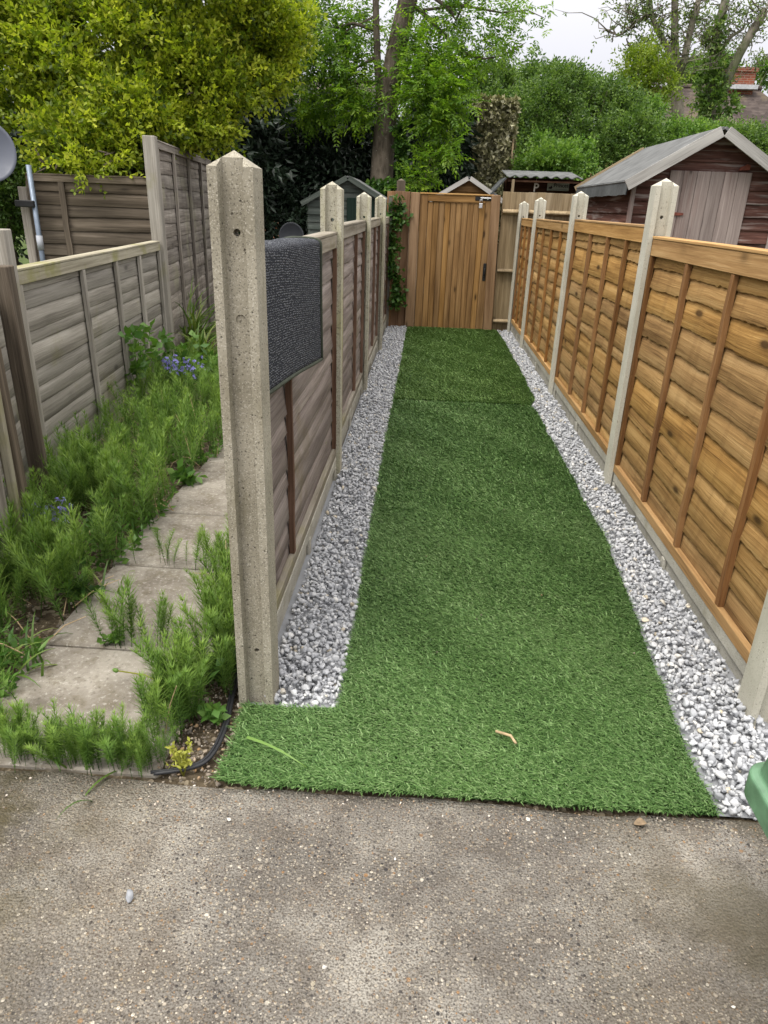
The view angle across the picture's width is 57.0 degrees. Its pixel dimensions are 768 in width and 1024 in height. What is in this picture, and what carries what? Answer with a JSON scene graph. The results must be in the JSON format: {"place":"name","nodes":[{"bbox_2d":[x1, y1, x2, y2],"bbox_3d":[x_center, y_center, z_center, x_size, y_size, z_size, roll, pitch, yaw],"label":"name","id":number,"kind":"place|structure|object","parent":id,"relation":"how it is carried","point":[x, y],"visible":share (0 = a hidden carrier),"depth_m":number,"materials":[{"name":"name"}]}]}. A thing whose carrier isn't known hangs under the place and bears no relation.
{"place":"outdoors","nodes":[
{"label":"outdoors","id":0,"kind":"place"},
{"bbox_2d":[15,235,28,263],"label":"side lawn","id":1,"kind":"structure","parent":0,"point":[23,260],"depth_m":17.92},
{"bbox_2d":[0,144,43,265],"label":"dark shrub","id":2,"kind":"object","parent":1,"relation":"on","point":[11,219],"visible":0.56,"depth_m":6.73,"materials":[{"name":"green plant"}]},
{"bbox_2d":[17,186,37,262],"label":"timber post","id":3,"kind":"object","parent":1,"relation":"on","point":[28,228],"visible":0.42,"depth_m":6.29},
{"bbox_2d":[14,165,44,260],"bbox_3d":[-3.117,-2.213,6.335,0.182,1.620,0.070,3,23,2],"label":"dish pole","id":4,"kind":"object","parent":1,"relation":"on","point":[32,202],"visible":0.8,"depth_m":6.12,"materials":[{"name":"grey metal"}]},
{"bbox_2d":[0,126,16,181],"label":"satellite dish","id":5,"kind":"object","parent":4,"relation":"attached to","point":[8,157],"visible":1,"depth_m":5.96,"materials":[{"name":"grey metal"}]},
{"bbox_2d":[25,173,151,261],"bbox_3d":[-2.536,-2.212,6.453,1.225,1.561,0.072,2,23,1],"label":"fence panel","id":6,"kind":"object","parent":1,"relation":"on","point":[93,219],"visible":0.28,"depth_m":6.25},
{"bbox_2d":[250,325,406,707],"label":"gravel","id":7,"kind":"structure","parent":0,"point":[317,625],"depth_m":2.94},
{"bbox_2d":[0,229,758,822],"bbox_3d":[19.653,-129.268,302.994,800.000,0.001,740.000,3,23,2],"label":"soil ground","id":8,"kind":"structure","parent":0,"point":[48,617],"depth_m":2.08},
{"bbox_2d":[0,467,16,575],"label":"leaning board","id":9,"kind":"object","parent":8,"relation":"on","point":[3,503],"visible":0.19,"depth_m":2.70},
{"bbox_2d":[0,391,27,548],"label":"mossy lath","id":10,"kind":"object","parent":8,"relation":"on","point":[8,469],"visible":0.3,"depth_m":2.74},
{"bbox_2d":[0,316,34,561],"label":"fence panel","id":11,"kind":"object","parent":8,"relation":"on","point":[12,394],"visible":0.14,"depth_m":3.27,"materials":[{"name":"brown wood"}]},
{"bbox_2d":[0,347,36,551],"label":"timber post","id":12,"kind":"object","parent":8,"relation":"on","point":[14,446],"visible":0.25,"depth_m":2.81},
{"bbox_2d":[0,229,49,472],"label":"timber post","id":13,"kind":"object","parent":8,"relation":"on","point":[7,254],"visible":0.28,"depth_m":3.21,"materials":[{"name":"wood"}]},
{"bbox_2d":[0,265,54,509],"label":"timber post","id":14,"kind":"object","parent":8,"relation":"on","point":[18,355],"visible":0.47,"depth_m":3.10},
{"bbox_2d":[0,610,71,687],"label":"grass clump","id":15,"kind":"object","parent":8,"relation":"on","point":[33,646],"visible":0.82,"depth_m":2.25,"materials":[{"name":"green plant"}]},
{"bbox_2d":[17,241,169,473],"bbox_3d":[-1.819,-1.163,4.740,0.072,1.106,2.752,1,23,-3],"label":"fence panel","id":16,"kind":"object","parent":8,"relation":"on","point":[82,310],"visible":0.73,"depth_m":4.23,"materials":[{"name":"grey weathered wood"}]},
{"bbox_2d":[0,646,200,777],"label":"path slab","id":17,"kind":"structure","parent":8,"relation":"on","point":[82,679],"depth_m":2.16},
{"bbox_2d":[0,697,74,769],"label":"horsetail tuft","id":18,"kind":"object","parent":17,"relation":"on","point":[12,735],"visible":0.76,"depth_m":1.86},
{"bbox_2d":[22,715,94,770],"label":"horsetail tuft","id":19,"kind":"object","parent":17,"relation":"on","point":[44,750],"visible":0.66,"depth_m":1.85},
{"bbox_2d":[39,701,161,776],"bbox_3d":[-0.750,0.602,1.836,0.328,0.187,0.200,3,23,2],"label":"horsetail tuft","id":20,"kind":"object","parent":17,"relation":"on","point":[111,743],"visible":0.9,"depth_m":1.84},
{"bbox_2d":[110,713,176,776],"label":"horsetail tuft","id":21,"kind":"object","parent":17,"relation":"on","point":[141,753],"visible":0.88,"depth_m":1.85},
{"bbox_2d":[130,617,215,732],"bbox_3d":[-0.596,0.483,2.039,0.214,0.254,0.321,3,23,2],"label":"horsetail tuft","id":22,"kind":"object","parent":17,"relation":"on","point":[188,655],"visible":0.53,"depth_m":2.02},
{"bbox_2d":[0,364,222,722],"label":"ground weeds","id":23,"kind":"object","parent":8,"relation":"on","point":[11,638],"visible":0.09,"depth_m":3.07,"materials":[{"name":"green plant"}]},
{"bbox_2d":[0,337,222,641],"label":"horsetail bed","id":24,"kind":"object","parent":8,"relation":"on","point":[59,548],"visible":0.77,"depth_m":3.32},
{"bbox_2d":[0,375,227,735],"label":"dead stems","id":25,"kind":"object","parent":8,"relation":"on","point":[113,575],"visible":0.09,"depth_m":2.67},
{"bbox_2d":[46,565,227,653],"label":"path slab","id":26,"kind":"structure","parent":8,"relation":"on","point":[151,582],"depth_m":2.63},
{"bbox_2d":[51,557,104,603],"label":"path edge weed","id":27,"kind":"object","parent":26,"relation":"on","point":[77,591],"visible":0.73,"depth_m":2.61,"materials":[{"name":"green plant"}]},
{"bbox_2d":[78,574,169,647],"bbox_3d":[-0.850,0.336,2.333,0.267,0.273,0.218,19,29,35],"label":"horsetail tuft","id":28,"kind":"object","parent":26,"relation":"on","point":[116,618],"visible":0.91,"depth_m":2.34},
{"bbox_2d":[133,596,177,644],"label":"horsetail tuft","id":29,"kind":"object","parent":26,"relation":"on","point":[164,612],"visible":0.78,"depth_m":2.36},
{"bbox_2d":[191,528,227,573],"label":"horsetail tuft","id":30,"kind":"object","parent":26,"relation":"on","point":[200,538],"visible":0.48,"depth_m":2.83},
{"bbox_2d":[117,319,163,402],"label":"nettle","id":31,"kind":"object","parent":8,"relation":"on","point":[140,364],"visible":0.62,"depth_m":4.97,"materials":[{"name":"green plant"}]},
{"bbox_2d":[0,28,302,264],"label":"laurel hedge","id":32,"kind":"object","parent":8,"relation":"on","point":[257,127],"visible":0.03,"depth_m":9.94,"materials":[{"name":"green plant"}]},
{"bbox_2d":[142,135,175,359],"bbox_3d":[-1.866,-2.055,5.918,0.095,1.940,0.095,1,23,-3],"label":"timber post","id":33,"kind":"object","parent":8,"relation":"on","point":[153,179],"visible":0.52,"depth_m":5.70,"materials":[{"name":"grey wood"}]},
{"bbox_2d":[0,0,328,199],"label":"privet shrub","id":34,"kind":"object","parent":8,"relation":"on","point":[75,103],"visible":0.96,"depth_m":6.21,"materials":[{"name":"yellow plant"}]},
{"bbox_2d":[112,513,228,571],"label":"path slab","id":35,"kind":"structure","parent":8,"relation":"on","point":[184,526],"depth_m":3.14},
{"bbox_2d":[126,522,226,567],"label":"horsetail tuft","id":36,"kind":"object","parent":35,"relation":"on","point":[169,542],"visible":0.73,"depth_m":2.90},
{"bbox_2d":[165,736,193,776],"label":"yellow weed","id":37,"kind":"object","parent":8,"relation":"on","point":[180,757],"visible":1,"depth_m":1.85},
{"bbox_2d":[162,354,203,396],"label":"bluebell","id":38,"kind":"object","parent":8,"relation":"on","point":[173,366],"visible":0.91,"depth_m":5.11,"materials":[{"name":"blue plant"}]},
{"bbox_2d":[149,328,217,385],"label":"dock weed","id":39,"kind":"object","parent":8,"relation":"on","point":[168,345],"visible":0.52,"depth_m":5.52,"materials":[{"name":"green plant"}]},
{"bbox_2d":[157,140,215,351],"bbox_3d":[-1.976,-2.711,7.294,0.072,1.801,2.964,0,24,-5],"label":"fence panel","id":40,"kind":"object","parent":8,"relation":"on","point":[185,207],"visible":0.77,"depth_m":6.89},
{"bbox_2d":[168,320,217,366],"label":"grass clump","id":41,"kind":"object","parent":8,"relation":"on","point":[201,338],"visible":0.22,"depth_m":6.27,"materials":[{"name":"green plant"}]},
{"bbox_2d":[159,471,227,515],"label":"path slab","id":42,"kind":"structure","parent":8,"relation":"on","point":[206,496],"depth_m":3.60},
{"bbox_2d":[166,458,207,491],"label":"edge weed","id":43,"kind":"object","parent":42,"relation":"on","point":[187,476],"visible":0.97,"depth_m":3.74,"materials":[{"name":"green plant"}]},
{"bbox_2d":[150,672,237,775],"bbox_3d":[-0.495,0.570,2.136,0.143,0.011,0.645,5,24,8],"label":"garden cable","id":44,"kind":"object","parent":8,"relation":"on","point":[208,757],"visible":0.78,"depth_m":1.95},
{"bbox_2d":[175,275,216,348],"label":"grass clump","id":45,"kind":"object","parent":8,"relation":"on","point":[192,320],"visible":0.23,"depth_m":6.87,"materials":[{"name":"green plant"}]},
{"bbox_2d":[179,697,230,725],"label":"creeping weed","id":46,"kind":"object","parent":8,"relation":"on","point":[211,712],"visible":0.95,"depth_m":2.03,"materials":[{"name":"green plant"}]},
{"bbox_2d":[198,445,224,472],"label":"path slab","id":47,"kind":"structure","parent":8,"relation":"on","point":[215,465],"depth_m":4.05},
{"bbox_2d":[193,635,236,685],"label":"violet weed","id":48,"kind":"object","parent":8,"relation":"on","point":[218,665],"visible":0.34,"depth_m":2.19,"materials":[{"name":"green plant"}]},
{"bbox_2d":[129,444,326,747],"bbox_3d":[-0.505,-0.122,3.371,0.397,0.319,3.289,3,23,2],"label":"horsetail fringe","id":49,"kind":"object","parent":8,"relation":"on","point":[216,615],"visible":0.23,"depth_m":2.13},
{"bbox_2d":[206,150,278,706],"bbox_3d":[-0.361,-0.002,1.918,0.103,1.750,0.095,3,23,2],"label":"concrete post","id":50,"kind":"object","parent":8,"relation":"on","point":[235,188],"visible":0.91,"depth_m":1.77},
{"bbox_2d":[277,457,335,632],"bbox_3d":[-0.344,0.149,3.066,0.051,0.188,1.840,3,23,2],"label":"gravel board","id":51,"kind":"object","parent":8,"relation":"on","point":[305,550],"visible":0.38,"depth_m":2.94,"materials":[{"name":"concrete"}]},
{"bbox_2d":[270,231,337,610],"bbox_3d":[-0.334,-0.466,2.799,0.072,1.146,1.901,3,23,2],"label":"fence panel","id":52,"kind":"object","parent":51,"relation":"on","point":[303,416],"visible":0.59,"depth_m":2.91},
{"bbox_2d":[265,236,322,394],"bbox_3d":[-0.319,-0.601,2.182,0.151,0.466,0.841,3,23,2],"label":"rug","id":53,"kind":"object","parent":52,"relation":"hanging from","point":[293,265],"visible":0.58,"depth_m":2.12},
{"bbox_2d":[320,181,343,477],"bbox_3d":[-0.275,-0.780,3.727,0.103,1.750,0.095,3,23,2],"label":"concrete post","id":54,"kind":"object","parent":8,"relation":"on","point":[331,199],"visible":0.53,"depth_m":3.50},
{"bbox_2d":[238,74,443,239],"bbox_3d":[-0.864,-5.266,11.505,4.167,3.461,2.702,-13,27,-30],"label":"laurel hedge","id":55,"kind":"object","parent":8,"relation":"on","point":[318,165],"visible":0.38,"depth_m":10.77,"materials":[{"name":"green plant"}]},
{"bbox_2d":[300,175,386,234],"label":"green shed","id":56,"kind":"structure","parent":8,"relation":"on","point":[353,188],"depth_m":8.48,"materials":[{"name":"paint"}]},
{"bbox_2d":[342,379,362,443],"bbox_3d":[-0.252,-0.624,4.854,0.051,0.188,1.800,3,23,2],"label":"gravel board","id":57,"kind":"object","parent":8,"relation":"on","point":[347,424],"visible":0.35,"depth_m":4.86,"materials":[{"name":"concrete"}]},
{"bbox_2d":[342,220,365,428],"bbox_3d":[-0.240,-1.248,4.584,0.072,1.166,1.853,3,23,2],"label":"fence panel","id":58,"kind":"object","parent":57,"relation":"on","point":[353,285],"visible":0.6,"depth_m":4.76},
{"bbox_2d":[356,192,371,392],"bbox_3d":[-0.171,-1.533,5.501,0.103,1.750,0.095,3,23,2],"label":"concrete post","id":59,"kind":"object","parent":8,"relation":"on","point":[364,204],"visible":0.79,"depth_m":5.33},
{"bbox_2d":[368,341,377,373],"bbox_3d":[-0.142,-1.354,6.545,0.051,0.188,1.630,3,23,2],"label":"gravel board","id":60,"kind":"object","parent":8,"relation":"on","point":[372,357],"visible":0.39,"depth_m":6.65,"materials":[{"name":"concrete"}]},
{"bbox_2d":[368,217,380,361],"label":"fence panel","id":61,"kind":"object","parent":60,"relation":"on","point":[374,273],"visible":0.49,"depth_m":6.57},
{"bbox_2d":[375,195,385,351],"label":"concrete post","id":62,"kind":"object","parent":8,"relation":"on","point":[380,203],"visible":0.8,"depth_m":6.97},
{"bbox_2d":[0,350,767,1023],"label":"grit","id":63,"kind":"object","parent":8,"relation":"on","point":[200,756],"visible":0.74,"depth_m":1.79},
{"bbox_2d":[382,320,385,336],"bbox_3d":[-0.043,-2.011,8.066,0.051,0.188,1.430,3,23,2],"label":"gravel board","id":64,"kind":"object","parent":8,"relation":"on","point":[384,326],"visible":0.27,"depth_m":8.48,"materials":[{"name":"concrete"}]},
{"bbox_2d":[383,217,389,324],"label":"fence panel","id":65,"kind":"object","parent":64,"relation":"on","point":[386,268],"visible":0.22,"depth_m":8.35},
{"bbox_2d":[0,771,767,1023],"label":"concrete apron","id":66,"kind":"object","parent":8,"relation":"on","point":[545,988],"visible":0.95,"depth_m":1.53,"materials":[{"name":"concrete"}]},
{"bbox_2d":[744,757,767,838],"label":"storage bin","id":67,"kind":"object","parent":66,"relation":"on","point":[756,790],"visible":1,"depth_m":1.37,"materials":[{"name":"green plastic"}]},
{"bbox_2d":[384,191,410,326],"bbox_3d":[0.151,-3.023,8.574,0.271,1.589,0.027,3,23,2],"label":"closeboard fence","id":68,"kind":"object","parent":8,"relation":"on","point":[396,318],"visible":0.49,"depth_m":8.54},
{"bbox_2d":[386,194,413,311],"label":"ivy","id":69,"kind":"object","parent":68,"relation":"attached to","point":[392,267],"visible":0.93,"depth_m":8.39,"materials":[{"name":"green plant"}]},
{"bbox_2d":[405,192,419,326],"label":"gate post","id":70,"kind":"object","parent":8,"relation":"on","point":[412,254],"visible":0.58,"depth_m":8.47,"materials":[{"name":"brown wood"}]},
{"bbox_2d":[414,192,491,328],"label":"garden gate","id":71,"kind":"structure","parent":70,"relation":"attached to","point":[451,258],"depth_m":8.50,"materials":[{"name":"brown wood"}]},
{"bbox_2d":[268,0,557,181],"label":"ash tree","id":72,"kind":"object","parent":8,"relation":"on","point":[439,78],"visible":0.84,"depth_m":9.66,"materials":[{"name":"green plant"}]},
{"bbox_2d":[365,121,410,199],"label":"ivy","id":73,"kind":"object","parent":72,"relation":"attached to","point":[401,147],"visible":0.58,"depth_m":10.00,"materials":[{"name":"green plant"}]},
{"bbox_2d":[385,127,457,307],"bbox_3d":[0.484,-4.098,10.064,0.843,2.441,0.896,21,30,37],"label":"young ash","id":74,"kind":"object","parent":8,"relation":"on","point":[424,177],"visible":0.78,"depth_m":9.76,"materials":[{"name":"green plant"}]},
{"bbox_2d":[393,85,484,228],"bbox_3d":[0.707,-5.396,11.860,1.814,3.446,2.167,3,23,2],"label":"laurel shrub","id":75,"kind":"object","parent":8,"relation":"on","point":[447,178],"visible":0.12,"depth_m":11.17,"materials":[{"name":"green plant"}]},
{"bbox_2d":[392,326,534,405],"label":"artificial turf","id":76,"kind":"structure","parent":8,"relation":"on","point":[470,365],"depth_m":6.55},
{"bbox_2d":[209,399,722,815],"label":"artificial turf","id":77,"kind":"structure","parent":8,"relation":"on","point":[559,681],"depth_m":2.37,"materials":[{"name":"plastic"}]},
{"bbox_2d":[430,176,502,313],"bbox_3d":[1.114,-3.757,10.024,1.035,1.783,1.080,3,23,2],"label":"playhouse","id":78,"kind":"object","parent":8,"relation":"on","point":[469,185],"visible":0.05,"depth_m":9.29,"materials":[{"name":"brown wood"}]},
{"bbox_2d":[483,195,500,329],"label":"gate post","id":79,"kind":"object","parent":8,"relation":"on","point":[491,259],"visible":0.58,"depth_m":8.44,"materials":[{"name":"brown wood"}]},
{"bbox_2d":[511,324,519,343],"bbox_3d":[1.558,-2.012,8.190,0.051,0.194,1.050,3,23,2],"label":"gravel board","id":80,"kind":"object","parent":8,"relation":"on","point":[516,334],"visible":0.27,"depth_m":8.30,"materials":[{"name":"concrete"}]},
{"bbox_2d":[511,218,532,335],"bbox_3d":[1.576,-2.645,7.916,0.072,1.181,1.091,3,23,2],"label":"fence panel","id":81,"kind":"object","parent":80,"relation":"on","point":[521,271],"visible":0.71,"depth_m":8.02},
{"bbox_2d":[507,201,528,331],"bbox_3d":[1.592,-2.782,8.494,0.103,1.750,0.095,3,23,2],"label":"concrete post","id":82,"kind":"object","parent":8,"relation":"on","point":[523,209],"visible":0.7,"depth_m":8.36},
{"bbox_2d":[519,197,546,348],"bbox_3d":[1.543,-2.344,7.410,0.103,1.750,0.095,3,23,2],"label":"concrete post","id":83,"kind":"object","parent":8,"relation":"on","point":[540,207],"visible":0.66,"depth_m":7.24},
{"bbox_2d":[523,340,549,385],"bbox_3d":[1.462,-1.379,6.724,0.051,0.194,1.910,3,23,2],"label":"gravel board","id":84,"kind":"object","parent":8,"relation":"on","point":[542,372],"visible":0.38,"depth_m":6.66,"materials":[{"name":"concrete"}]},
{"bbox_2d":[524,219,568,374],"bbox_3d":[1.491,-2.018,6.451,0.072,1.191,1.964,3,23,2],"label":"fence panel","id":85,"kind":"object","parent":84,"relation":"on","point":[550,242],"visible":0.79,"depth_m":6.44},
{"bbox_2d":[505,55,610,176],"bbox_3d":[3.017,-6.229,13.190,2.083,4.036,1.939,3,23,2],"label":"shrub","id":86,"kind":"object","parent":8,"relation":"on","point":[551,100],"visible":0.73,"depth_m":12.40,"materials":[{"name":"green plant"}]},
{"bbox_2d":[548,191,588,394],"bbox_3d":[1.422,-1.557,5.542,0.103,1.750,0.095,3,23,2],"label":"concrete post","id":87,"kind":"object","parent":8,"relation":"on","point":[579,203],"visible":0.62,"depth_m":5.38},
{"bbox_2d":[553,384,605,470],"bbox_3d":[1.341,-0.576,4.864,0.051,0.194,1.910,3,23,2],"label":"gravel board","id":88,"kind":"object","parent":8,"relation":"on","point":[595,450],"visible":0.33,"depth_m":4.70,"materials":[{"name":"concrete"}]},
{"bbox_2d":[554,219,644,454],"bbox_3d":[1.370,-1.226,4.585,0.072,1.216,1.963,3,23,2],"label":"fence panel","id":89,"kind":"object","parent":88,"relation":"on","point":[603,267],"visible":0.88,"depth_m":4.46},
{"bbox_2d":[559,61,673,177],"bbox_3d":[4.162,-6.362,13.543,2.168,4.072,2.451,3,23,2],"label":"shrub","id":90,"kind":"object","parent":8,"relation":"on","point":[623,121],"visible":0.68,"depth_m":12.70,"materials":[{"name":"green plant"}]},
{"bbox_2d":[603,178,678,486],"bbox_3d":[1.302,-0.770,3.675,0.103,1.750,0.095,3,23,2],"label":"concrete post","id":91,"kind":"object","parent":8,"relation":"on","point":[663,195],"visible":0.43,"depth_m":3.49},
{"bbox_2d":[611,473,746,684],"bbox_3d":[1.222,0.225,3.046,0.051,0.164,1.830,3,23,2],"label":"gravel board","id":92,"kind":"object","parent":8,"relation":"on","point":[736,663],"visible":0.33,"depth_m":2.77,"materials":[{"name":"concrete"}]},
{"bbox_2d":[613,236,767,662],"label":"fence panel","id":93,"kind":"object","parent":92,"relation":"on","point":[690,469],"visible":0.98,"depth_m":2.69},
{"bbox_2d":[632,90,741,149],"bbox_3d":[5.584,-6.247,13.891,2.449,3.677,1.870,16,27,29],"label":"shrub","id":94,"kind":"object","parent":8,"relation":"on","point":[679,128],"visible":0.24,"depth_m":13.04,"materials":[{"name":"green plant"}]},
{"bbox_2d":[736,591,767,725],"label":"concrete post","id":95,"kind":"object","parent":8,"relation":"on","point":[752,696],"visible":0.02,"depth_m":2.09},
{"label":"dish post","id":96,"kind":"object","parent":8,"relation":"on","visible":0},
{"bbox_2d":[279,222,303,237],"bbox_3d":[-1.127,-3.317,8.656,0.236,0.434,0.236,14,26,26],"label":"satellite dish","id":97,"kind":"object","parent":96,"relation":"attached to","point":[290,229],"visible":0.39,"depth_m":8.62,"materials":[{"name":"black metal"}]},
{"bbox_2d":[3,0,767,171],"label":"sky","id":98,"kind":"structure","parent":0,"point":[572,35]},
{"bbox_2d":[466,92,521,274],"bbox_3d":[1.708,-5.267,11.873,1.019,3.068,0.704,3,23,2],"label":"camouflage screen","id":99,"kind":"object","parent":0,"point":[497,127],"visible":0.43,"depth_m":11.37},
{"bbox_2d":[490,170,582,276],"bbox_3d":[1.972,-3.691,9.833,1.165,1.948,0.922,3,23,2],"label":"corrugated shelter","id":100,"kind":"object","parent":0,"point":[519,184],"visible":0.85,"depth_m":9.53,"materials":[{"name":"metal"}]},
{"bbox_2d":[497,330,767,820],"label":"gravel","id":101,"kind":"structure","parent":0,"point":[728,743],"depth_m":2.47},
{"bbox_2d":[574,126,767,248],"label":"garden shed","id":102,"kind":"structure","parent":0,"point":[718,176],"depth_m":6.24,"materials":[{"name":"wood"}]},
{"bbox_2d":[669,170,752,244],"bbox_3d":[2.794,-2.197,6.466,0.748,1.660,0.028,3,23,2],"label":"door","id":103,"kind":"structure","parent":102,"relation":"in","point":[724,192],"depth_m":6.24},
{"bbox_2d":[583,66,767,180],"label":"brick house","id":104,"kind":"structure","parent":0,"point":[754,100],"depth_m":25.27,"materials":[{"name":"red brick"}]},
{"label":"side lawn","id":105,"kind":"structure","parent":0,"visible":0},
{"bbox_2d":[459,47,531,149],"bbox_3d":[2.270,-7.694,15.755,2.224,4.660,2.107,-9,26,-24],"label":"leafy tree","id":106,"kind":"object","parent":105,"relation":"on","point":[499,85],"visible":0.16,"depth_m":14.90,"materials":[{"name":"green plant"}]},
{"bbox_2d":[492,192,578,330],"bbox_3d":[1.900,-2.931,8.486,1.088,1.645,0.090,3,23,2],"label":"closeboard fence","id":107,"kind":"object","parent":105,"relation":"on","point":[558,206],"visible":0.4,"depth_m":8.36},
{"bbox_2d":[516,48,569,151],"bbox_3d":[3.942,-9.238,18.671,2.641,5.290,2.028,3,23,2],"label":"leafy tree","id":108,"kind":"object","parent":105,"relation":"on","point":[528,68],"visible":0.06,"depth_m":17.54,"materials":[{"name":"green plant"}]},
{"bbox_2d":[509,125,602,181],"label":"shrub","id":109,"kind":"object","parent":105,"relation":"on","point":[577,156],"visible":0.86,"depth_m":11.22,"materials":[{"name":"green plant"}]},
{"bbox_2d":[555,0,730,120],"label":"bare tree","id":110,"kind":"object","parent":105,"relation":"on","point":[647,10],"visible":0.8,"depth_m":17.29,"materials":[{"name":"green plant"}]},
{"bbox_2d":[606,28,694,156],"bbox_3d":[6.005,-8.564,17.110,2.155,5.396,1.730,3,23,2],"label":"leafy tree","id":111,"kind":"object","parent":105,"relation":"on","point":[649,65],"visible":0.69,"depth_m":16.19,"materials":[{"name":"green plant"}]},
{"bbox_2d":[682,46,767,93],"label":"leafy tree","id":112,"kind":"object","parent":105,"relation":"on","point":[763,83],"visible":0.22,"depth_m":30.04,"materials":[{"name":"green plant"}]},
{"bbox_2d":[686,0,767,122],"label":"bare tree","id":113,"kind":"object","parent":105,"relation":"on","point":[717,85],"visible":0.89,"depth_m":18.62,"materials":[{"name":"green plant"}]},
{"bbox_2d":[703,110,767,154],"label":"shrub","id":114,"kind":"object","parent":105,"relation":"on","point":[755,133],"visible":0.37,"depth_m":12.80,"materials":[{"name":"green plant"}]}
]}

